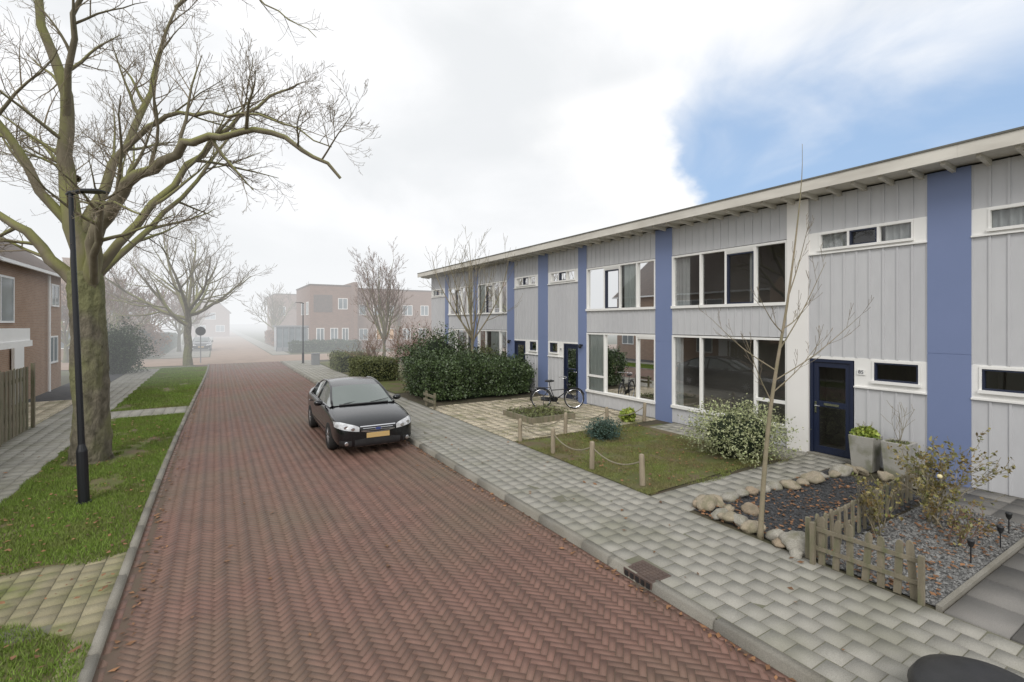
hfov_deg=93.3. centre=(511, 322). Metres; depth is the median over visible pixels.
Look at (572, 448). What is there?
rope
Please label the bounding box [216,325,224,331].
window
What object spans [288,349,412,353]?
verge
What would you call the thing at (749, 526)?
boulder
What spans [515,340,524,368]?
door
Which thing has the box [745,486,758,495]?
boulder
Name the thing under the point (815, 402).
door
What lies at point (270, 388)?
road
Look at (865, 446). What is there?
concrete planter
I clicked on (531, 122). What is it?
sky
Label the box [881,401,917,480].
concrete planter
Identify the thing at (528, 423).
patio weeds
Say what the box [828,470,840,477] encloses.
boulder
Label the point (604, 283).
window
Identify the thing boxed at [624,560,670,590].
storm drain
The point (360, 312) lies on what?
window
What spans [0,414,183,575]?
verge
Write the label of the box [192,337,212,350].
parked car
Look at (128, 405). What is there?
verge
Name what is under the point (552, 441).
wooden post
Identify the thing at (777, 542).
boulder
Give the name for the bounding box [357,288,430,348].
brick building
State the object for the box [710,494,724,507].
boulder
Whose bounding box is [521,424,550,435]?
rope
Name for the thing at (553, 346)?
window
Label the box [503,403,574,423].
planting box
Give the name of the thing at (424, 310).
window
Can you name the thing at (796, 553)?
boulder
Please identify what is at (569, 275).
window
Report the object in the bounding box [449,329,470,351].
window
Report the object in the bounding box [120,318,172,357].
round shrub
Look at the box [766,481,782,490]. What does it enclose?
boulder
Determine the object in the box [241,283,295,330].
bare tree
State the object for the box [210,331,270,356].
road
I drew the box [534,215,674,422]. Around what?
row house
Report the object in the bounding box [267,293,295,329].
brick building
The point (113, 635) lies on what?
road gutter
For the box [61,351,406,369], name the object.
cross road
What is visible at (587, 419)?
rope
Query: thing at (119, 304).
bare tree
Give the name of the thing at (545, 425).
rope
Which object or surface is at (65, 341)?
bare tree
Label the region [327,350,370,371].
clipped hedge
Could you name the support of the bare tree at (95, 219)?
on the verge at (132, 452)
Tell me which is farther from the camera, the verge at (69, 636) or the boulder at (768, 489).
the boulder at (768, 489)
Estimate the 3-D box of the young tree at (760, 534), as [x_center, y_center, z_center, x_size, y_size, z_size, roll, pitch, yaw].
[3.620,0.276,6.539,2.046,5.388,0.710,0,0,-1]
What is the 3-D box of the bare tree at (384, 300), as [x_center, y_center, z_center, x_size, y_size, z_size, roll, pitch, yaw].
[-9.679,-1.516,34.569,4.211,8.952,7.554,0,0,-32]
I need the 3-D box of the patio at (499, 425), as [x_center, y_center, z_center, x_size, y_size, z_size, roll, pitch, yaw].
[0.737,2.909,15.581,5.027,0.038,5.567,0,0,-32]
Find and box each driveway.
[25,373,125,402]
[25,400,71,426]
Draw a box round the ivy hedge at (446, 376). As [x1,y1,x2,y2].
[395,346,536,400]
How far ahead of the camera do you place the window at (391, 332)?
55.74 m
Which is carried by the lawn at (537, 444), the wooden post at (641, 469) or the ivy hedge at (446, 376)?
the wooden post at (641, 469)
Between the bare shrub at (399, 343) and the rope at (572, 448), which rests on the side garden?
the bare shrub at (399, 343)
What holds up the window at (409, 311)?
in the brick building at (419, 301)
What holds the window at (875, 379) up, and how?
in the row house at (893, 235)
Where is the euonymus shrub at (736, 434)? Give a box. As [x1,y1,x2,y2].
[677,393,807,469]
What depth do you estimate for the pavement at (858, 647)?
5.61 m
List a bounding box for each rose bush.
[849,470,903,536]
[887,427,1015,527]
[946,499,995,545]
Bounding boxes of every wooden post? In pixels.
[518,418,521,441]
[551,428,554,453]
[563,412,567,433]
[589,441,594,469]
[605,407,608,421]
[639,453,644,485]
[642,402,646,421]
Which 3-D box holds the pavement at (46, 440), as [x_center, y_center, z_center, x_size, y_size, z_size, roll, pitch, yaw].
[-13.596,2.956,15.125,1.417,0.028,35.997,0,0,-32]
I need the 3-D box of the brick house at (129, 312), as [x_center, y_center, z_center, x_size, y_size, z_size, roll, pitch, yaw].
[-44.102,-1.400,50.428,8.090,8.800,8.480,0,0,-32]
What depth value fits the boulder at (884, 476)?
8.88 m
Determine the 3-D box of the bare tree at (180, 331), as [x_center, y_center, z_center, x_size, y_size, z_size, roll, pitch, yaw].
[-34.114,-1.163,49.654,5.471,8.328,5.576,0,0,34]
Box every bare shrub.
[335,323,392,356]
[366,309,439,365]
[386,318,442,364]
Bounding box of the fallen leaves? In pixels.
[0,395,1023,681]
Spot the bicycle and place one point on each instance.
(551, 398)
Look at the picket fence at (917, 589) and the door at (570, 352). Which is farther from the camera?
the door at (570, 352)
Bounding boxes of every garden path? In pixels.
[650,423,807,459]
[652,454,846,510]
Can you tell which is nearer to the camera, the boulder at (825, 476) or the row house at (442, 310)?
the boulder at (825, 476)
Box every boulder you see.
[694,494,716,510]
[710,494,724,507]
[710,508,727,519]
[716,511,734,522]
[721,492,738,502]
[721,504,734,510]
[733,513,748,527]
[735,488,748,497]
[740,520,765,533]
[741,502,758,516]
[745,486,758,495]
[756,484,770,492]
[765,529,783,540]
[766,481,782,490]
[771,537,785,547]
[778,530,804,556]
[779,479,801,489]
[789,548,802,558]
[796,478,809,485]
[800,471,824,483]
[818,471,829,478]
[828,464,852,476]
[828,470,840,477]
[843,463,858,473]
[855,466,868,475]
[877,470,894,481]
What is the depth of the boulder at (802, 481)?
8.60 m
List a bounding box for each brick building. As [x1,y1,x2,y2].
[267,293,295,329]
[296,282,356,343]
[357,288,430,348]
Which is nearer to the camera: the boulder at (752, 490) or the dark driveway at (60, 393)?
the boulder at (752, 490)
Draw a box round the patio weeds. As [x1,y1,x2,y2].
[447,397,637,437]
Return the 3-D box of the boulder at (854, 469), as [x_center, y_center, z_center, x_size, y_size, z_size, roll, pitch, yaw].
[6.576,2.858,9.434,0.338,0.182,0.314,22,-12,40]
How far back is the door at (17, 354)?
17.23 m
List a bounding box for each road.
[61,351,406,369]
[112,361,786,681]
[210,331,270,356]
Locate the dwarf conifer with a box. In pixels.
[581,416,626,441]
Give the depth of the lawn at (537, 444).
10.43 m
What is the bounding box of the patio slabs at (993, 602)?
[944,548,1023,644]
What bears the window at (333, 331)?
in the brick building at (329, 312)
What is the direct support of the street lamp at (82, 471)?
on the verge at (132, 452)
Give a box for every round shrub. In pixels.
[107,316,160,374]
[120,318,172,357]
[391,321,479,388]
[462,338,502,369]
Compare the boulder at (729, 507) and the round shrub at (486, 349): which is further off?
the round shrub at (486, 349)
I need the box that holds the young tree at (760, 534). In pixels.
[699,144,873,539]
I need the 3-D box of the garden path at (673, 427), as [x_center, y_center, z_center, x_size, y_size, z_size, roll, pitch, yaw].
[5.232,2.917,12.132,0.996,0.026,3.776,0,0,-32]
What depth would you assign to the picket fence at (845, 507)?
6.69 m
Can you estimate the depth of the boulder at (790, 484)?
8.41 m
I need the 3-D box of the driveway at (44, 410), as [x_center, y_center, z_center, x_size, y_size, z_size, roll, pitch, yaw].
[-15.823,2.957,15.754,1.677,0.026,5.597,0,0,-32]
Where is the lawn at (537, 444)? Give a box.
[517,424,770,493]
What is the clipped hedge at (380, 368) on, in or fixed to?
on the side garden
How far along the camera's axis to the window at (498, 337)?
23.19 m
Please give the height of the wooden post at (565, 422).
0.555 m
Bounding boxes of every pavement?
[0,369,158,502]
[0,552,126,681]
[111,406,186,418]
[161,337,212,357]
[230,329,288,354]
[283,360,1023,681]
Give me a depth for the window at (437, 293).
28.85 m
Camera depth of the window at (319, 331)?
50.90 m
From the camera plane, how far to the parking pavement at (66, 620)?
5.17 m
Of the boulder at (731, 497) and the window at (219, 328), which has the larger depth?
the window at (219, 328)
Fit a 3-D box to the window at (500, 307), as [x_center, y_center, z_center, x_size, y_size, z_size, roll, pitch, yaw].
[-0.915,-1.160,23.306,0.234,1.520,2.920,0,0,-32]
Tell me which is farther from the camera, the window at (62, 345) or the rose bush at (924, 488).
the window at (62, 345)
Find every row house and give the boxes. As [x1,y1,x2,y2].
[417,262,479,351]
[466,245,547,394]
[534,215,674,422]
[656,142,976,487]
[957,126,1023,499]
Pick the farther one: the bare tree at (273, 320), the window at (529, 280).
the bare tree at (273, 320)
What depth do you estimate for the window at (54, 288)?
21.60 m
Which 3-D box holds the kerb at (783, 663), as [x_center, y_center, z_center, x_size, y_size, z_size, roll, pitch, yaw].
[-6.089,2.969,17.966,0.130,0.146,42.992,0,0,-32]
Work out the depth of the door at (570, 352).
18.17 m
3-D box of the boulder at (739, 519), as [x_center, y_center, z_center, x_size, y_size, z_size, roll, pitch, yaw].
[3.270,2.859,6.909,0.256,0.197,0.253,0,0,33]
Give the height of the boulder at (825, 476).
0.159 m
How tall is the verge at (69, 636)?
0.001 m
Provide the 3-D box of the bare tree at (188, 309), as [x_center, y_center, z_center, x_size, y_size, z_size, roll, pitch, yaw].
[-22.186,-2.523,32.282,11.346,10.984,10.438,0,0,-32]
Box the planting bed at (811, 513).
[694,469,916,553]
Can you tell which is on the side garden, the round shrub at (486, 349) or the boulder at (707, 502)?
the round shrub at (486, 349)
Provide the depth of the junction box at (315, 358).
33.09 m
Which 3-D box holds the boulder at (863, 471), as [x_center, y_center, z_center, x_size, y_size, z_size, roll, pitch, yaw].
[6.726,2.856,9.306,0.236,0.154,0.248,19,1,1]
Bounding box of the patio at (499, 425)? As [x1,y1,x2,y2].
[429,395,655,440]
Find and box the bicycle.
[530,376,584,408]
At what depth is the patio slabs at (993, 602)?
5.00 m
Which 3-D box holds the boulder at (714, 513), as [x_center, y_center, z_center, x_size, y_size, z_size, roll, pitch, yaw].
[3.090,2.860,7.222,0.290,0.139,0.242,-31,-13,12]
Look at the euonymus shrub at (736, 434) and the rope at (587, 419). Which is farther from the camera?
the rope at (587, 419)
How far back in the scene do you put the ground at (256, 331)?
120.83 m
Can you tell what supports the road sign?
on the cross road at (196, 361)
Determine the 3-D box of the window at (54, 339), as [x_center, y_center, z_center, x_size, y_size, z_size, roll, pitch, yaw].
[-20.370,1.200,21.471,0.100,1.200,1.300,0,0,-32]
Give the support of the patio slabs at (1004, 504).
on the garden ground at (414, 398)
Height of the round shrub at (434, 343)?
3.014 m
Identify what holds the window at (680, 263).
in the row house at (893, 235)
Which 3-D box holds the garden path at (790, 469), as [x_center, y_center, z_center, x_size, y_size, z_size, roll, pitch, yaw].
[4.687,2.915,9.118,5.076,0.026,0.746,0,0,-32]
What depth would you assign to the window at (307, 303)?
51.80 m
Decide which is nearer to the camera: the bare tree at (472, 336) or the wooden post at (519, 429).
the wooden post at (519, 429)
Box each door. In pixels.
[11,347,23,369]
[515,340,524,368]
[564,343,577,400]
[810,358,853,459]
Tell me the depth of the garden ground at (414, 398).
9.56 m
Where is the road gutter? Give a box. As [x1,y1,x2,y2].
[98,361,793,681]
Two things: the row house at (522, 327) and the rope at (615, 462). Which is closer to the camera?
the rope at (615, 462)
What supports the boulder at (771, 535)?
on the planting bed at (811, 513)
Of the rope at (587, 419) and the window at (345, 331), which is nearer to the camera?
the rope at (587, 419)
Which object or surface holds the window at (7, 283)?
in the brick house at (30, 308)
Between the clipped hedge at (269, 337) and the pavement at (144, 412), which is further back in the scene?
the clipped hedge at (269, 337)
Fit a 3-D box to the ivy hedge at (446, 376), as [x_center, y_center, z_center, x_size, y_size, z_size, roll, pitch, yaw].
[-1.785,1.902,19.797,5.668,2.015,4.121,0,0,-32]
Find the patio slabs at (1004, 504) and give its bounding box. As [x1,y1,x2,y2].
[915,482,1023,523]
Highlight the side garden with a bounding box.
[320,361,408,392]
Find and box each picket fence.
[805,468,912,558]
[810,516,924,605]
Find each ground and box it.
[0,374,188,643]
[61,324,402,374]
[320,357,1023,639]
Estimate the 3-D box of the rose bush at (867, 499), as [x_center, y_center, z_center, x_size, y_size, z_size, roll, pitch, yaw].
[4.979,2.493,6.640,0.511,0.886,0.840,0,0,15]
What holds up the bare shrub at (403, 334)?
on the side garden
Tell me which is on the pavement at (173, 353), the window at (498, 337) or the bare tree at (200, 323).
the bare tree at (200, 323)
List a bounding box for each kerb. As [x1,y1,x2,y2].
[77,364,208,681]
[280,361,826,681]
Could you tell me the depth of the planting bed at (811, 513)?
7.74 m
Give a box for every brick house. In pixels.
[0,236,60,399]
[61,257,122,359]
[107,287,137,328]
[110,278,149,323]
[191,292,230,336]
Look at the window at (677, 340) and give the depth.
13.28 m
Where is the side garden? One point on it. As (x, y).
(395, 386)
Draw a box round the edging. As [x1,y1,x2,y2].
[936,537,1023,612]
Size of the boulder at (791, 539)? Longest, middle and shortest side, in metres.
0.484 x 0.400 x 0.288 m
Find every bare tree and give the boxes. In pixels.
[0,0,379,466]
[61,247,170,333]
[61,281,118,362]
[62,208,277,365]
[109,274,182,330]
[149,275,214,351]
[162,291,206,344]
[178,303,210,336]
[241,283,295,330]
[349,237,411,355]
[391,291,407,345]
[418,225,522,369]
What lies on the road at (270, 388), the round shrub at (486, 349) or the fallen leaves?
the fallen leaves
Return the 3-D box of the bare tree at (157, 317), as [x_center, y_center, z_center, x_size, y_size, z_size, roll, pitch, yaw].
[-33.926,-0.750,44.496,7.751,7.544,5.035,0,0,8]
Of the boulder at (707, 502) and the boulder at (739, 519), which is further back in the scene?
the boulder at (707, 502)
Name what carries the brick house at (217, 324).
on the ground at (256, 331)
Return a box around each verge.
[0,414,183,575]
[0,628,74,681]
[111,368,202,411]
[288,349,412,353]
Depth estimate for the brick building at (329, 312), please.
51.68 m
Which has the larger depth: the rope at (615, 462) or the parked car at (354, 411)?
the parked car at (354, 411)
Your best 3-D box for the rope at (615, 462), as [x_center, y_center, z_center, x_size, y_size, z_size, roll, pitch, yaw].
[1.958,2.564,9.122,0.025,0.210,1.229,0,0,-38]
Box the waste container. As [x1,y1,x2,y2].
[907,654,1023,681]
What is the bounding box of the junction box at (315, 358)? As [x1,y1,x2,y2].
[311,353,319,364]
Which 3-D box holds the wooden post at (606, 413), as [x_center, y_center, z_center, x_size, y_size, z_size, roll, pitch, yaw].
[2.645,2.633,13.467,0.098,0.555,0.100,-2,1,-44]
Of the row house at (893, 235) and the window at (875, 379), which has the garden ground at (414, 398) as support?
the row house at (893, 235)
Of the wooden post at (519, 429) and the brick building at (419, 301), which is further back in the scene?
the brick building at (419, 301)
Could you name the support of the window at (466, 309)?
in the row house at (442, 310)
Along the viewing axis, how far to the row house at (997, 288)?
8.21 m
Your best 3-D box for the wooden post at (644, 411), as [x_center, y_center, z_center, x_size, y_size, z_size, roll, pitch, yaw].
[3.899,2.633,14.225,0.100,0.555,0.098,2,1,-33]
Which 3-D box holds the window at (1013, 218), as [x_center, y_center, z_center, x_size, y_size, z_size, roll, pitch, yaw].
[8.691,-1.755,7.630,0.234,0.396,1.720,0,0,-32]
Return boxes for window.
[0,274,14,322]
[51,284,59,306]
[51,336,57,363]
[61,330,69,348]
[204,313,215,318]
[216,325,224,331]
[306,302,308,314]
[316,328,323,339]
[330,328,337,340]
[338,298,347,308]
[342,328,348,339]
[359,304,365,314]
[359,329,367,339]
[389,328,393,339]
[403,305,412,315]
[403,328,410,338]
[420,306,428,315]
[432,289,443,296]
[448,286,472,314]
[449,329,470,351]
[477,280,506,313]
[478,330,506,371]
[515,275,535,286]
[528,341,536,351]
[548,342,557,353]
[550,270,574,282]
[585,259,655,310]
[585,333,655,403]
[671,240,786,308]
[671,335,786,428]
[817,220,913,251]
[870,360,920,387]
[977,367,1023,396]
[986,204,1023,231]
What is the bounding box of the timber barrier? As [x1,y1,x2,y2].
[423,391,435,408]
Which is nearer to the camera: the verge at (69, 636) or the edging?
the verge at (69, 636)
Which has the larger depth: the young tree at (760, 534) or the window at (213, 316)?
the window at (213, 316)
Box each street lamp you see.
[65,188,109,504]
[296,302,303,362]
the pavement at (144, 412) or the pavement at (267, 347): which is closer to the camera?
the pavement at (144, 412)
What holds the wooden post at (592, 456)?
on the lawn at (537, 444)
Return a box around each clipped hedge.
[156,332,177,353]
[264,330,273,345]
[288,338,361,352]
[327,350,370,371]
[346,354,399,380]
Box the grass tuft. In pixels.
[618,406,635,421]
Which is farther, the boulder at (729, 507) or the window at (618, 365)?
the window at (618, 365)
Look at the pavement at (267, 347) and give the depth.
62.62 m
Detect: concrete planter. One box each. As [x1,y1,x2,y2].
[848,421,882,472]
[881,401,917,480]
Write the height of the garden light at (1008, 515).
0.295 m
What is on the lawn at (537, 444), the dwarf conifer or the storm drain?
the dwarf conifer
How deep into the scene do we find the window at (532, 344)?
20.33 m
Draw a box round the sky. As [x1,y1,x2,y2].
[0,0,1023,323]
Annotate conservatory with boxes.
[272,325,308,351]
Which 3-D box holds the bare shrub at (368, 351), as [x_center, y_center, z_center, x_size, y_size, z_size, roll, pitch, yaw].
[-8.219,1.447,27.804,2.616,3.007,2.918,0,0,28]
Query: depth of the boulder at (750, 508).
7.34 m
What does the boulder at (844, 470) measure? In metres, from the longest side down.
0.426 x 0.338 x 0.224 m
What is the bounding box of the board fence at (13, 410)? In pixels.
[0,363,34,446]
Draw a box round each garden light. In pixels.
[967,538,974,562]
[996,525,1003,547]
[1005,512,1012,533]
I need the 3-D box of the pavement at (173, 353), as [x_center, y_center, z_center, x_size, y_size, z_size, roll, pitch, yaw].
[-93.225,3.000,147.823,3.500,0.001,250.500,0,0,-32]
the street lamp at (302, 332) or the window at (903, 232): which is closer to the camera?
the window at (903, 232)
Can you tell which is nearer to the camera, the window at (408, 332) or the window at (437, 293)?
the window at (437, 293)
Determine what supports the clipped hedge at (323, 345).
on the verge at (343, 351)
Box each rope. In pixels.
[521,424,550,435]
[522,417,563,426]
[554,434,589,450]
[568,412,605,419]
[594,449,638,464]
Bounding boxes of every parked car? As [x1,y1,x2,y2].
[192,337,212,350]
[308,376,410,448]
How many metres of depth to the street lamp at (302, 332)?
34.38 m
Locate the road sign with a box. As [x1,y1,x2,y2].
[195,326,205,362]
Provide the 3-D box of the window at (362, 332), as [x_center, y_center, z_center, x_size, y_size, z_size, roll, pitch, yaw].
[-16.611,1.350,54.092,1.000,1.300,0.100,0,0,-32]
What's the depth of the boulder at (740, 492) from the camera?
7.99 m
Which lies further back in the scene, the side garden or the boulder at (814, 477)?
the side garden
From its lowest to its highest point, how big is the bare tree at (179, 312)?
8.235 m
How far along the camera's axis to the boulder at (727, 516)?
7.01 m
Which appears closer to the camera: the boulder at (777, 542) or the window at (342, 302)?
the boulder at (777, 542)
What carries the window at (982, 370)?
in the row house at (997, 288)
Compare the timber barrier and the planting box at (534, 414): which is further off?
the timber barrier

